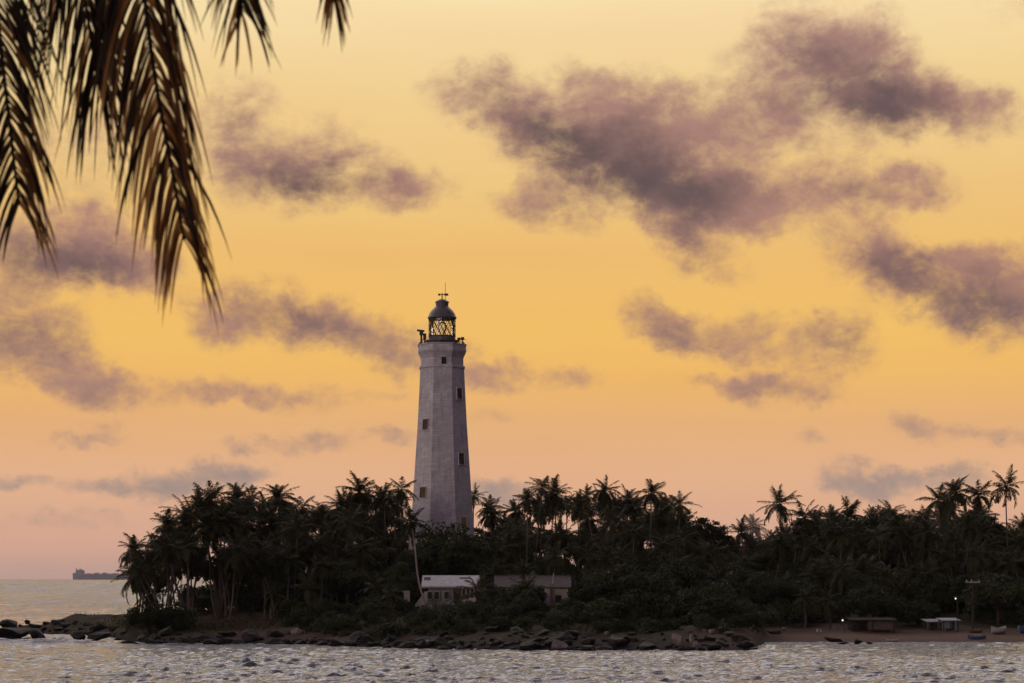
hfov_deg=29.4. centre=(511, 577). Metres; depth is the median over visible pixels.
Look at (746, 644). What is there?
boulder
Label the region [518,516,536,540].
coconut palm
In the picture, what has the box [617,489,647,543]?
coconut palm
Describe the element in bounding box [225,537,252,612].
coconut palm
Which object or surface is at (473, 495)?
coconut palm
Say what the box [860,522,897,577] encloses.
coconut palm
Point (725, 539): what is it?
broadleaf tree
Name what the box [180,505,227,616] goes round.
coconut palm
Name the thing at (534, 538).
broadleaf tree
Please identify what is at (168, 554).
coconut palm
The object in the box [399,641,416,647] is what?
boulder
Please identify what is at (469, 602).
shrub
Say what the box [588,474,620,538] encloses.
coconut palm
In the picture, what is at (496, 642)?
boulder
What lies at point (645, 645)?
boulder
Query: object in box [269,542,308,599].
coconut palm
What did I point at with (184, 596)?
shrub
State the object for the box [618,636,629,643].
boulder
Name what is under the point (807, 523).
coconut palm
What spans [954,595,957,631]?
lamp post
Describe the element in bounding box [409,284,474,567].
lighthouse
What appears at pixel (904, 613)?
shrub
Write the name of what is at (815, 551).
coconut palm
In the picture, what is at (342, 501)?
coconut palm
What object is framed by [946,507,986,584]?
coconut palm
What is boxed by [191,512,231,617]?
coconut palm
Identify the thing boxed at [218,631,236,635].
boulder
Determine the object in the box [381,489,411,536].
coconut palm
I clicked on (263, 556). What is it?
coconut palm
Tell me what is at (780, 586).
broadleaf tree
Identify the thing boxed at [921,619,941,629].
beach shed
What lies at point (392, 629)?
shrub
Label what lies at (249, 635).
boulder
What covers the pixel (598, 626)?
shrub
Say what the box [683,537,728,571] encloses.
coconut palm
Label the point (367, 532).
coconut palm
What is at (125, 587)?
coconut palm
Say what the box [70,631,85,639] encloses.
boulder
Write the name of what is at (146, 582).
coconut palm
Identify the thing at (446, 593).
window
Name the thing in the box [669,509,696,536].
coconut palm
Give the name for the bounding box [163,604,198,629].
shrub
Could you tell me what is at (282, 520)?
broadleaf tree
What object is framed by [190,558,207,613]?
coconut palm
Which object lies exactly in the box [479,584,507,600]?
shrub
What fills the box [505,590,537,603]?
shrub
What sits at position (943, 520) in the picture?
coconut palm
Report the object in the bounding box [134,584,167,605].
coconut palm
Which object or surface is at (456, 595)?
young palm
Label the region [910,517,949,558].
coconut palm
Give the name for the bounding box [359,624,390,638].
shrub
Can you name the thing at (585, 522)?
coconut palm
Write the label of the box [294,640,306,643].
boulder
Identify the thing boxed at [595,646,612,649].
boulder
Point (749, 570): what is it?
broadleaf tree
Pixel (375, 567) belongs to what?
broadleaf tree
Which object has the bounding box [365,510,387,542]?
broadleaf tree
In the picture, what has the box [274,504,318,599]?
coconut palm
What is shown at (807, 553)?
coconut palm
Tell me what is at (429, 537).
broadleaf tree
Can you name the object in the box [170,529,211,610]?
coconut palm
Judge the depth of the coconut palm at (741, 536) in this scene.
329.64 m
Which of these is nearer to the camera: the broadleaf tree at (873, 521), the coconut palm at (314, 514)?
the broadleaf tree at (873, 521)
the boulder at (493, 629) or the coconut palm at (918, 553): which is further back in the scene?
the coconut palm at (918, 553)
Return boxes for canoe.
[765,630,780,633]
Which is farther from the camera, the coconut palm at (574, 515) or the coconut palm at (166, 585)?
the coconut palm at (574, 515)
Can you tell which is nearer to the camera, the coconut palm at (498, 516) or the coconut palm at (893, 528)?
the coconut palm at (893, 528)
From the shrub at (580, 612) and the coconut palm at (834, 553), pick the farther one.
the coconut palm at (834, 553)
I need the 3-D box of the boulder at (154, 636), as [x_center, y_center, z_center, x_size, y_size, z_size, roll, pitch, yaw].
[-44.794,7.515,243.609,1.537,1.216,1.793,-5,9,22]
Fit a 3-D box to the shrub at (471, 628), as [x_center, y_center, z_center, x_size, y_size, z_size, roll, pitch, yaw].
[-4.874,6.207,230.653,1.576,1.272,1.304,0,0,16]
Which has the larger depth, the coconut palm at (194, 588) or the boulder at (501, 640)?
the coconut palm at (194, 588)
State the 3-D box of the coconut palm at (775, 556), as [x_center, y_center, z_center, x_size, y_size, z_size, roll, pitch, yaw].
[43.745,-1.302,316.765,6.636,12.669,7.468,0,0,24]
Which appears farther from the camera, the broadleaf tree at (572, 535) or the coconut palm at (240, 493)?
the broadleaf tree at (572, 535)
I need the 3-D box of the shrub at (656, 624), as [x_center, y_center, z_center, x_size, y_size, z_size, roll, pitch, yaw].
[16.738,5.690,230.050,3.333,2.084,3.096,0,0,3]
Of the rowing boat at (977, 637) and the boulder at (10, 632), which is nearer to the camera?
the rowing boat at (977, 637)
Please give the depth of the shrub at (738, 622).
234.61 m
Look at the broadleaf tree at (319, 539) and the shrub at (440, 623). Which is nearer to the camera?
the shrub at (440, 623)
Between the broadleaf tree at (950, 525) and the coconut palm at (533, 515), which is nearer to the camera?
the broadleaf tree at (950, 525)
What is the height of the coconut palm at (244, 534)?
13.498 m
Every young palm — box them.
[258,578,286,617]
[289,571,327,607]
[356,570,393,599]
[374,584,406,610]
[445,589,468,607]
[457,571,494,603]
[508,571,548,601]
[789,583,819,627]
[809,582,841,628]
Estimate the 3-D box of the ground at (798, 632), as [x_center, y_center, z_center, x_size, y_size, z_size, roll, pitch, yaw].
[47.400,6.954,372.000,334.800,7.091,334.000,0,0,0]
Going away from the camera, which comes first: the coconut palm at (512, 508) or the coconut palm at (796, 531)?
the coconut palm at (796, 531)
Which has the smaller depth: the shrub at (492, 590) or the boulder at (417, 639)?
the boulder at (417, 639)
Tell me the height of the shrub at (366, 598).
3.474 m
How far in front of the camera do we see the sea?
184.97 m
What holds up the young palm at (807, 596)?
on the ground at (798, 632)
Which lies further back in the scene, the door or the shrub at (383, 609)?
the door
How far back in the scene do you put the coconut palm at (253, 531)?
284.01 m
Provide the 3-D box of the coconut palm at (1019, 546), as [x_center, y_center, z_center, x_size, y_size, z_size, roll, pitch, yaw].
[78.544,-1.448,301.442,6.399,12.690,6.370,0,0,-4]
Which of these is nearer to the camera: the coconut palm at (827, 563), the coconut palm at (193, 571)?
the coconut palm at (193, 571)
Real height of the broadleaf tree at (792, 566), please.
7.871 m
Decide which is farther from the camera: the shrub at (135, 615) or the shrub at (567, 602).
the shrub at (135, 615)
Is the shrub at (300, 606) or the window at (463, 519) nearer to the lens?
the shrub at (300, 606)
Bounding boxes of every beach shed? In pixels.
[845,617,896,632]
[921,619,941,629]
[936,618,961,630]
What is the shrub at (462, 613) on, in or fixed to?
on the ground at (798, 632)
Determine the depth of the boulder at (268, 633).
241.80 m
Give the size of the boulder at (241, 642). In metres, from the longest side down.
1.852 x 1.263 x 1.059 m
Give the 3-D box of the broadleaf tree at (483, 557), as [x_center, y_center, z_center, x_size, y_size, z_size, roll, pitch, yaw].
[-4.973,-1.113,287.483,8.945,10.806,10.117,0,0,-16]
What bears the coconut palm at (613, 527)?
on the ground at (798, 632)
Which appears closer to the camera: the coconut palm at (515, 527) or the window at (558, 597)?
the window at (558, 597)
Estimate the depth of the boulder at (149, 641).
237.25 m
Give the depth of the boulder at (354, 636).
231.18 m
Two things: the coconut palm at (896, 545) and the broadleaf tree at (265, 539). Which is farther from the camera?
the coconut palm at (896, 545)
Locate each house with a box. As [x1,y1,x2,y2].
[421,575,479,605]
[494,573,570,607]
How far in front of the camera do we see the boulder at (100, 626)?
273.58 m
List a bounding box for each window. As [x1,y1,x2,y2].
[418,486,426,498]
[421,418,428,430]
[428,591,432,599]
[433,591,439,599]
[440,356,446,364]
[443,591,449,599]
[456,387,463,399]
[458,452,465,465]
[460,517,467,529]
[555,594,561,602]
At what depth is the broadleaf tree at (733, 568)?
291.43 m
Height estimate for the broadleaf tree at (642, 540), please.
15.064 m
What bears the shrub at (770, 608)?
on the ground at (798, 632)
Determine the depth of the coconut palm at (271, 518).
284.39 m
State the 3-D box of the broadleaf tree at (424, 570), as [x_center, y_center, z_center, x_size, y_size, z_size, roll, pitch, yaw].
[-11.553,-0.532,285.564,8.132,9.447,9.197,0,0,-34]
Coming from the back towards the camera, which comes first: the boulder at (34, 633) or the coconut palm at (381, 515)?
the coconut palm at (381, 515)
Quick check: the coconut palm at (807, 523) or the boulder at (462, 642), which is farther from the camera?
the coconut palm at (807, 523)
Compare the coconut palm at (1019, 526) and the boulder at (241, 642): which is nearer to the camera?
the boulder at (241, 642)
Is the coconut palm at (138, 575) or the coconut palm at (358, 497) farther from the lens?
the coconut palm at (358, 497)
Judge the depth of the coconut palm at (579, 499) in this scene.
325.35 m
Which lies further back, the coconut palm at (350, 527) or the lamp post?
the coconut palm at (350, 527)
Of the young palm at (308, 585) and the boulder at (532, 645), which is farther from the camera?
the young palm at (308, 585)
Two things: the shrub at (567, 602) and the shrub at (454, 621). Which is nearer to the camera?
the shrub at (454, 621)
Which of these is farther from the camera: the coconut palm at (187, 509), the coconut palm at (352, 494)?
the coconut palm at (352, 494)
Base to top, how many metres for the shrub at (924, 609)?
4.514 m
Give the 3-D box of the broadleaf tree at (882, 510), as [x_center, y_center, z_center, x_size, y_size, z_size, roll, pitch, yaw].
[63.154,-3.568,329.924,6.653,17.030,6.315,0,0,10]
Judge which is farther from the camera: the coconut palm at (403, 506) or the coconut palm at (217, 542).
the coconut palm at (403, 506)
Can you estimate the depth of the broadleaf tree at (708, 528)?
316.61 m
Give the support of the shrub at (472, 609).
on the ground at (798, 632)
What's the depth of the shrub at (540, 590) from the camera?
255.59 m
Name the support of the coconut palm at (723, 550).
on the ground at (798, 632)
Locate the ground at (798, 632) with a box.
[17,599,1023,650]
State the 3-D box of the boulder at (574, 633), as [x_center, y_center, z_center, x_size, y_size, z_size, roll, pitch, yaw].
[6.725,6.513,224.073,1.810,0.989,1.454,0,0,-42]
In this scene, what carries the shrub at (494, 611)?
on the ground at (798, 632)
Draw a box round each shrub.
[123,599,176,633]
[135,603,192,629]
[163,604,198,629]
[172,592,194,606]
[175,583,209,608]
[184,592,222,612]
[189,584,217,610]
[270,598,317,617]
[276,598,300,618]
[281,607,318,628]
[298,615,320,630]
[308,597,334,616]
[310,617,339,633]
[317,610,345,619]
[323,613,360,631]
[356,594,381,611]
[356,597,400,622]
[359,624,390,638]
[377,623,403,636]
[388,595,418,613]
[396,625,411,635]
[417,605,438,620]
[428,617,450,633]
[433,605,469,619]
[438,612,469,628]
[451,621,476,634]
[456,602,477,617]
[463,600,485,615]
[466,625,476,631]
[475,601,500,613]
[475,604,513,618]
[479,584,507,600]
[480,588,513,605]
[482,615,515,630]
[489,616,522,628]
[499,582,547,605]
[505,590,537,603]
[512,617,537,629]
[519,594,551,612]
[541,612,563,621]
[541,620,557,628]
[556,597,579,612]
[561,607,594,620]
[566,577,626,602]
[568,568,603,601]
[573,600,597,611]
[577,614,592,623]
[585,595,630,615]
[593,621,608,631]
[640,618,667,631]
[699,582,738,606]
[703,621,720,629]
[718,627,730,632]
[726,616,749,629]
[751,603,786,622]
[755,608,784,629]
[766,597,797,622]
[786,603,822,625]
[813,600,852,621]
[889,604,924,624]
[896,597,940,625]
[942,588,961,610]
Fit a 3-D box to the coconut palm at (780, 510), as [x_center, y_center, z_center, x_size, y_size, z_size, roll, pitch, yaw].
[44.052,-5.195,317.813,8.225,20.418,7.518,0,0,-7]
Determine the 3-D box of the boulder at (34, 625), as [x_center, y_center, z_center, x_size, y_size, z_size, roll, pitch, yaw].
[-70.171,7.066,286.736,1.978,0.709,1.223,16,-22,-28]
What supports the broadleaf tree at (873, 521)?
on the ground at (798, 632)
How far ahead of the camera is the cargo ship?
9184.49 m
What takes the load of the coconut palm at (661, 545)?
on the ground at (798, 632)
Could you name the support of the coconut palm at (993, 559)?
on the ground at (798, 632)
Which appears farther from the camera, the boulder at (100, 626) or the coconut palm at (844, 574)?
the coconut palm at (844, 574)
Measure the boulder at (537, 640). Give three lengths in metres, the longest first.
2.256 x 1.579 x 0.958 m
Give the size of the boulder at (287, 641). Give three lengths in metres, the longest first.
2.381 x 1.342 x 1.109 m
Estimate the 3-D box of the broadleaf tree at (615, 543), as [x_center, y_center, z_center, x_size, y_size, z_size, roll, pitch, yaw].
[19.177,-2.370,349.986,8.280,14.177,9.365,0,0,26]
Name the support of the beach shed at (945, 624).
on the ground at (798, 632)
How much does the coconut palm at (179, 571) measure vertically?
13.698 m
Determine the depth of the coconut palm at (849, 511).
319.45 m
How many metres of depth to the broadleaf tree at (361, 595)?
274.36 m
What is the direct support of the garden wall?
on the ground at (798, 632)
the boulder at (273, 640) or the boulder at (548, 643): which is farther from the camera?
the boulder at (273, 640)
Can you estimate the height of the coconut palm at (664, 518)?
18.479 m
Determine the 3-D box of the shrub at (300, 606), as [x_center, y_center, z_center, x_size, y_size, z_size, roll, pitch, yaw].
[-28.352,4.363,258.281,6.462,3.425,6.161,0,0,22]
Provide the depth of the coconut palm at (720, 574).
282.49 m
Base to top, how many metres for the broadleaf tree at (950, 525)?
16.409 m
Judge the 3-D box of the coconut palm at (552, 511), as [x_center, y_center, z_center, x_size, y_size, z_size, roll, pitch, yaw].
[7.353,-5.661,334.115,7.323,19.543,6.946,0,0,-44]
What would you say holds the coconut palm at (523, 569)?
on the ground at (798, 632)
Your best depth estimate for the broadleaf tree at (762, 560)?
314.51 m
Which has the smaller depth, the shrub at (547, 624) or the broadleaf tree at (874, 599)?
the shrub at (547, 624)
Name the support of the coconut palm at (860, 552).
on the ground at (798, 632)
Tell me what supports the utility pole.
on the ground at (798, 632)
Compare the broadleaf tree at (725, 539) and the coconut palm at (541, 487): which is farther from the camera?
the broadleaf tree at (725, 539)
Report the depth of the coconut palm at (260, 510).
287.58 m
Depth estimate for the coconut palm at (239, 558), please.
259.80 m
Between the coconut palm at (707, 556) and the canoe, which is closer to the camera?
the canoe
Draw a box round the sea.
[0,579,1023,682]
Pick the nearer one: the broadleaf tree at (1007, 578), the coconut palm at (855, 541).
the broadleaf tree at (1007, 578)
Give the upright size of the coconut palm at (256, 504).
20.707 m
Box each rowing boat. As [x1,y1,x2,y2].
[968,634,985,638]
[969,628,981,632]
[991,626,1005,633]
[1018,625,1023,632]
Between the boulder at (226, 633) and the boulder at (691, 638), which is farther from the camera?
the boulder at (226, 633)
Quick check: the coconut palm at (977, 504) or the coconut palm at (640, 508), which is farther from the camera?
the coconut palm at (640, 508)
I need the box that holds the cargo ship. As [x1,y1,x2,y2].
[73,568,127,579]
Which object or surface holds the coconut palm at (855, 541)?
on the ground at (798, 632)
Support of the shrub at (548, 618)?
on the ground at (798, 632)
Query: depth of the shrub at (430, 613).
240.36 m
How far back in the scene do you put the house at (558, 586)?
262.83 m
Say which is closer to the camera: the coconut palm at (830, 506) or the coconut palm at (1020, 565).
the coconut palm at (1020, 565)
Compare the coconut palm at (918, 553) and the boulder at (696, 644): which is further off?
the coconut palm at (918, 553)
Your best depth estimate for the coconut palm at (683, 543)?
298.08 m
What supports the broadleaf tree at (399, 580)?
on the ground at (798, 632)
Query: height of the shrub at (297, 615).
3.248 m
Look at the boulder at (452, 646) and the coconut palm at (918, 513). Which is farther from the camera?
the coconut palm at (918, 513)
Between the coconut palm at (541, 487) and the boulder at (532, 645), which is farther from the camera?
the coconut palm at (541, 487)
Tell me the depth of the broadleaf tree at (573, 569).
310.46 m
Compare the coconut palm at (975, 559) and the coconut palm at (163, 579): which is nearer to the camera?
the coconut palm at (163, 579)
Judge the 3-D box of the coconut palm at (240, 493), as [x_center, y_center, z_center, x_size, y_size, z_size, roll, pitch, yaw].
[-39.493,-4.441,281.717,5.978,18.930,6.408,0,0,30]
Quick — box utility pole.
[965,580,979,629]
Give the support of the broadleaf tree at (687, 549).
on the ground at (798, 632)
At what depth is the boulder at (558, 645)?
215.02 m
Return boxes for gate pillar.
[403,591,409,609]
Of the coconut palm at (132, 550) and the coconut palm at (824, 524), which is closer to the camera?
the coconut palm at (132, 550)
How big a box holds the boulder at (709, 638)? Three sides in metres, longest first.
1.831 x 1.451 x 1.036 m
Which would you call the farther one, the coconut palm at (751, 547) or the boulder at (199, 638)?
the coconut palm at (751, 547)
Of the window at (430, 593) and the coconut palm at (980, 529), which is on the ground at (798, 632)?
the coconut palm at (980, 529)
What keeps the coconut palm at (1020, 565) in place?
on the ground at (798, 632)
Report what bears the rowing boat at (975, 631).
on the ground at (798, 632)
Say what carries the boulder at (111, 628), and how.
on the ground at (798, 632)
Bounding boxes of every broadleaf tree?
[182,550,253,611]
[250,536,277,577]
[273,512,295,540]
[278,569,315,601]
[294,542,324,572]
[312,534,325,546]
[353,560,415,583]
[354,573,384,603]
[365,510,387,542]
[375,511,409,540]
[379,562,427,599]
[394,535,409,549]
[404,542,456,578]
[406,520,495,563]
[409,535,473,574]
[417,569,459,581]
[436,533,497,574]
[452,534,506,601]
[474,527,496,539]
[484,524,503,547]
[499,518,530,547]
[507,561,545,574]
[528,526,542,553]
[529,551,579,576]
[530,528,554,557]
[530,556,558,574]
[534,529,565,554]
[560,529,574,559]
[562,538,601,574]
[566,530,593,563]
[579,568,605,600]
[596,528,634,552]
[612,539,647,559]
[614,519,651,556]
[628,509,668,558]
[645,538,698,567]
[671,520,711,555]
[687,516,723,552]
[710,524,736,554]
[718,566,738,575]
[728,554,760,570]
[743,568,760,604]
[744,551,773,576]
[744,570,801,608]
[757,571,775,605]
[760,543,783,569]
[769,561,795,576]
[779,560,800,579]
[786,547,806,565]
[794,535,836,558]
[838,583,907,616]
[843,576,907,616]
[843,580,866,616]
[856,515,894,567]
[867,507,897,525]
[885,551,913,568]
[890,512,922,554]
[938,509,994,561]
[949,573,987,617]
[958,573,1023,623]
[969,515,1017,557]
[988,575,1023,619]
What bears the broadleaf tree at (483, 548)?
on the ground at (798, 632)
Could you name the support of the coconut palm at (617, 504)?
on the ground at (798, 632)
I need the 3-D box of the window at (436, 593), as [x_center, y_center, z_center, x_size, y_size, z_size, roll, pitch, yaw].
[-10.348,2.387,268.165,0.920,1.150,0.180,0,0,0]
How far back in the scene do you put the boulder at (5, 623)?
260.71 m
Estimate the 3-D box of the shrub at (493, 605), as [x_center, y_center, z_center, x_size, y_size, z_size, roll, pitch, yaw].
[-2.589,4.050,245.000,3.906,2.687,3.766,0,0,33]
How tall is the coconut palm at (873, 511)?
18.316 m
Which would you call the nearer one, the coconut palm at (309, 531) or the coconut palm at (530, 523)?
the coconut palm at (309, 531)
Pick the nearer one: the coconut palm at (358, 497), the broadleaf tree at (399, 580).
the broadleaf tree at (399, 580)
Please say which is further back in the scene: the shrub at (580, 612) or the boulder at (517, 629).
the shrub at (580, 612)
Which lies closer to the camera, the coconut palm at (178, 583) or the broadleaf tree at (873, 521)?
the coconut palm at (178, 583)
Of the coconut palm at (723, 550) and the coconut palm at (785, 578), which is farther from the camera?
the coconut palm at (723, 550)
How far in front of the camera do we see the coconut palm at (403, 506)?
352.51 m
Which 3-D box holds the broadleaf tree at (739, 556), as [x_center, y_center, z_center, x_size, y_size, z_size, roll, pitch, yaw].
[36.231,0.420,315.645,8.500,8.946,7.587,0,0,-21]
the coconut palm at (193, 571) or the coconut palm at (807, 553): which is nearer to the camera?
the coconut palm at (193, 571)
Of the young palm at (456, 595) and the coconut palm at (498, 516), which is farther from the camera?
the coconut palm at (498, 516)
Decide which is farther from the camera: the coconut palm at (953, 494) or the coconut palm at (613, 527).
the coconut palm at (953, 494)
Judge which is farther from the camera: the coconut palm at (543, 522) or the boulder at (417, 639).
the coconut palm at (543, 522)
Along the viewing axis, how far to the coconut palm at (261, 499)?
324.46 m
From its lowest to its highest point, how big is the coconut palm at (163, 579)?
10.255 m
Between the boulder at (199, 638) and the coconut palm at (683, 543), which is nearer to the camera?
the boulder at (199, 638)
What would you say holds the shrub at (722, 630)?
on the ground at (798, 632)
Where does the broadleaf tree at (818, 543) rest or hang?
on the ground at (798, 632)
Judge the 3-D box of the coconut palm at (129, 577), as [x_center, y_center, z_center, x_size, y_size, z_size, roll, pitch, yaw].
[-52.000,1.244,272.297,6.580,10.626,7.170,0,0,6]
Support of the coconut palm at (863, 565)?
on the ground at (798, 632)
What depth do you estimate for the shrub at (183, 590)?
286.02 m
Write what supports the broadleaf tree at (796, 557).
on the ground at (798, 632)
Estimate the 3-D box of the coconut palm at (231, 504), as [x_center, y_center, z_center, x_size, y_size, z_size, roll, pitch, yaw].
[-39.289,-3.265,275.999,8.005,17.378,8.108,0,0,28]
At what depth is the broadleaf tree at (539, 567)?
293.43 m
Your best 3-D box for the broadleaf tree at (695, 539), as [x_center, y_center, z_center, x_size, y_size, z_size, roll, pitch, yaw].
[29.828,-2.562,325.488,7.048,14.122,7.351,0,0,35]
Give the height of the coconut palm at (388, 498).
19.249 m
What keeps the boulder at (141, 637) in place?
on the ground at (798, 632)
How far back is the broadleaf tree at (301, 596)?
272.92 m
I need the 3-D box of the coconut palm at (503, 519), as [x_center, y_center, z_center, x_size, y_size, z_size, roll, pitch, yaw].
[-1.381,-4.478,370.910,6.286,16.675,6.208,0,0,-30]
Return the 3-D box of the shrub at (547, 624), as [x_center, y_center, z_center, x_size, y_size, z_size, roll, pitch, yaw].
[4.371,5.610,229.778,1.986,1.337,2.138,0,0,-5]
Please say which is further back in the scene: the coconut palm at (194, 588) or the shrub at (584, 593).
the coconut palm at (194, 588)
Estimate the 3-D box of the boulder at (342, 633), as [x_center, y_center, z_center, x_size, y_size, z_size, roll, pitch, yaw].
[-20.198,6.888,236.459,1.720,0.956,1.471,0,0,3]
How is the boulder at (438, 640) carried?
on the ground at (798, 632)
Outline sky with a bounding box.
[0,0,1023,578]
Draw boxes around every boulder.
[0,619,17,627]
[0,627,31,638]
[28,623,41,627]
[29,628,44,638]
[51,619,64,624]
[61,623,70,628]
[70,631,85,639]
[87,632,110,639]
[94,624,106,629]
[107,625,119,631]
[120,641,138,643]
[137,634,148,640]
[144,638,163,643]
[149,632,160,639]
[158,626,174,635]
[187,635,210,641]
[203,639,219,644]
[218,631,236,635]
[218,638,230,644]
[236,640,244,643]
[240,629,258,641]
[266,630,272,636]
[267,638,282,643]
[271,631,284,636]
[283,638,292,643]
[290,628,305,634]
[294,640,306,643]
[308,638,317,643]
[315,641,325,645]
[331,638,343,645]
[338,631,351,636]
[345,639,356,645]
[349,631,361,640]
[360,635,372,643]
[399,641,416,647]
[413,637,422,641]
[415,640,431,648]
[430,637,445,644]
[439,631,450,636]
[440,646,451,649]
[444,635,453,640]
[448,644,458,648]
[458,640,466,644]
[463,642,472,647]
[485,626,499,631]
[488,640,499,645]
[494,637,504,643]
[510,626,524,632]
[520,641,540,649]
[526,638,543,641]
[537,629,549,635]
[544,639,559,646]
[547,632,572,640]
[551,640,567,649]
[562,640,571,644]
[565,630,578,635]
[581,637,595,644]
[581,645,595,650]
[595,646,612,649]
[607,637,627,646]
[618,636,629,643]
[630,638,638,641]
[639,642,654,649]
[672,633,682,644]
[686,645,695,649]
[689,634,694,642]
[693,641,700,646]
[704,635,715,640]
[707,644,721,649]
[715,640,725,645]
[723,631,734,636]
[730,635,749,641]
[741,640,754,648]
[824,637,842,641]
[854,639,862,643]
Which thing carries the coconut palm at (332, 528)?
on the ground at (798, 632)
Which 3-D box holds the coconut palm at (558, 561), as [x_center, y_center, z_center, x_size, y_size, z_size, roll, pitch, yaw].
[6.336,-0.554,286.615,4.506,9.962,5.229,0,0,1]
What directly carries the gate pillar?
on the ground at (798, 632)
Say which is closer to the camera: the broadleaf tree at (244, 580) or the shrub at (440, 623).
the shrub at (440, 623)
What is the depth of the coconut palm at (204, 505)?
272.66 m
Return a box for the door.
[453,588,459,602]
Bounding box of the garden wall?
[415,591,427,606]
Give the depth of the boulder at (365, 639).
227.77 m
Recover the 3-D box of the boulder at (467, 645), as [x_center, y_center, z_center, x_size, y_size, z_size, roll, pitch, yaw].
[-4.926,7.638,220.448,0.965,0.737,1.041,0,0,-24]
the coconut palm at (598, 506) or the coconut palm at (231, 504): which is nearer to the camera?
the coconut palm at (231, 504)
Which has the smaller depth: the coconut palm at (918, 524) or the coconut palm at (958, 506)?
the coconut palm at (918, 524)
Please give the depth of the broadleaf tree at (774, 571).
312.61 m
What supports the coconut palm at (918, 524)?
on the ground at (798, 632)
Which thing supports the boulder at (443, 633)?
on the ground at (798, 632)
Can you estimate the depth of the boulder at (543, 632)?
223.93 m
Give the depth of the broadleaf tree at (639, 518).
347.32 m
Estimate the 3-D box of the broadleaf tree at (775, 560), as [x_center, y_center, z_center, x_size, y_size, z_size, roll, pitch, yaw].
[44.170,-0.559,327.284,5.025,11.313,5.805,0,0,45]
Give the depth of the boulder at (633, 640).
221.41 m
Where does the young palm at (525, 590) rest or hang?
on the ground at (798, 632)
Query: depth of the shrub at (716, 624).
231.04 m
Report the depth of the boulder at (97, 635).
246.23 m
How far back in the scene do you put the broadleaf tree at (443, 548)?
282.14 m
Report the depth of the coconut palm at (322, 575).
265.12 m
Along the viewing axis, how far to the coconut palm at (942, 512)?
319.73 m
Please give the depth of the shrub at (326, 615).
246.06 m
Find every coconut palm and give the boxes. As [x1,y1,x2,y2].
[0,0,352,334]
[110,568,149,608]
[115,549,164,608]
[117,532,160,625]
[119,560,160,628]
[122,542,169,611]
[131,544,173,603]
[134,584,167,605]
[139,531,170,601]
[144,520,188,605]
[146,533,186,628]
[148,508,192,604]
[152,566,177,606]
[153,563,186,609]
[159,492,210,610]
[159,536,199,606]
[170,505,200,605]
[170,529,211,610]
[171,542,207,605]
[179,547,215,599]
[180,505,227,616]
[181,486,219,616]
[186,480,239,618]
[190,541,225,607]
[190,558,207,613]
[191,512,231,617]
[192,525,224,618]
[200,543,244,613]
[203,503,243,618]
[205,500,246,615]
[208,526,264,620]
[219,494,260,599]
[220,482,260,609]
[221,523,261,617]
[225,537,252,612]
[241,508,265,608]
[243,484,267,516]
[243,542,282,614]
[246,536,278,617]
[247,502,291,607]
[252,507,290,539]
[253,492,278,521]
[257,529,289,606]
[259,484,300,544]
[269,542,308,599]
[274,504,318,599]
[280,513,312,543]
[285,510,329,541]
[287,496,319,533]
[303,499,342,548]
[303,504,326,534]
[305,551,337,599]
[313,518,350,557]
[318,489,359,525]
[323,507,351,545]
[327,504,376,552]
[334,530,385,604]
[335,470,381,529]
[336,498,376,546]
[340,489,372,507]
[350,509,384,554]
[367,481,401,565]
[367,495,402,531]
[372,531,408,566]
[378,534,421,575]
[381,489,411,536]
[385,476,418,554]
[392,488,412,517]
[392,505,429,605]
[471,483,487,520]
[472,554,514,596]
[473,494,508,543]
[477,502,505,537]
[482,498,505,531]
[494,512,539,546]
[495,531,532,562]
[498,512,507,527]
[503,499,526,523]
[506,526,539,561]
[511,488,544,564]
[512,559,540,574]
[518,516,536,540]
[523,475,562,574]
[523,495,545,518]
[526,504,554,556]
[538,532,563,553]
[539,474,571,563]
[541,493,572,549]
[541,541,569,574]
[545,519,577,572]
[558,493,574,528]
[563,492,589,557]
[566,489,594,537]
[566,541,603,575]
[567,525,601,568]
[568,504,603,537]
[572,483,599,537]
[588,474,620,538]
[590,486,615,525]
[590,505,626,535]
[596,492,630,526]
[596,505,637,568]
[611,544,637,567]
[617,484,642,550]
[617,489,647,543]
[617,520,649,560]
[630,496,648,515]
[630,527,682,561]
[633,479,672,539]
[635,509,664,549]
[643,534,677,564]
[644,495,685,536]
[645,493,672,513]
[662,491,700,542]
[667,523,698,556]
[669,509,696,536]
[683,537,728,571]
[696,563,737,589]
[708,537,741,561]
[726,514,759,553]
[728,542,769,572]
[734,537,765,557]
[735,513,768,538]
[756,484,805,534]
[757,526,798,574]
[760,529,778,540]
[763,531,796,568]
[765,570,800,604]
[774,523,789,536]
[784,523,812,561]
[785,500,823,563]
[786,522,818,556]
[792,532,824,571]
[796,539,825,563]
[797,561,830,592]
[807,506,829,524]
[810,551,843,585]
[812,513,847,565]
[812,517,824,541]
[818,544,859,561]
[819,504,841,520]
[819,508,838,537]
[820,516,860,578]
[822,495,870,544]
[822,551,863,618]
[834,517,873,577]
[836,534,871,561]
[841,553,883,615]
[854,542,881,572]
[855,504,881,530]
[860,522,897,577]
[875,499,907,524]
[875,547,909,574]
[879,511,916,572]
[889,525,917,568]
[894,524,921,567]
[904,509,930,525]
[906,537,937,568]
[909,515,924,548]
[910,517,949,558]
[913,504,946,566]
[914,484,954,550]
[921,543,955,568]
[926,508,953,533]
[932,497,967,522]
[933,474,976,558]
[936,527,968,579]
[944,528,968,559]
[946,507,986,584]
[958,478,994,554]
[958,539,993,574]
[963,521,1002,577]
[964,523,991,558]
[969,504,998,522]
[977,532,1006,567]
[977,549,1015,583]
[980,502,999,523]
[984,464,1023,546]
[989,548,1023,582]
[1000,528,1023,561]
[1001,512,1023,570]
[1010,550,1023,575]

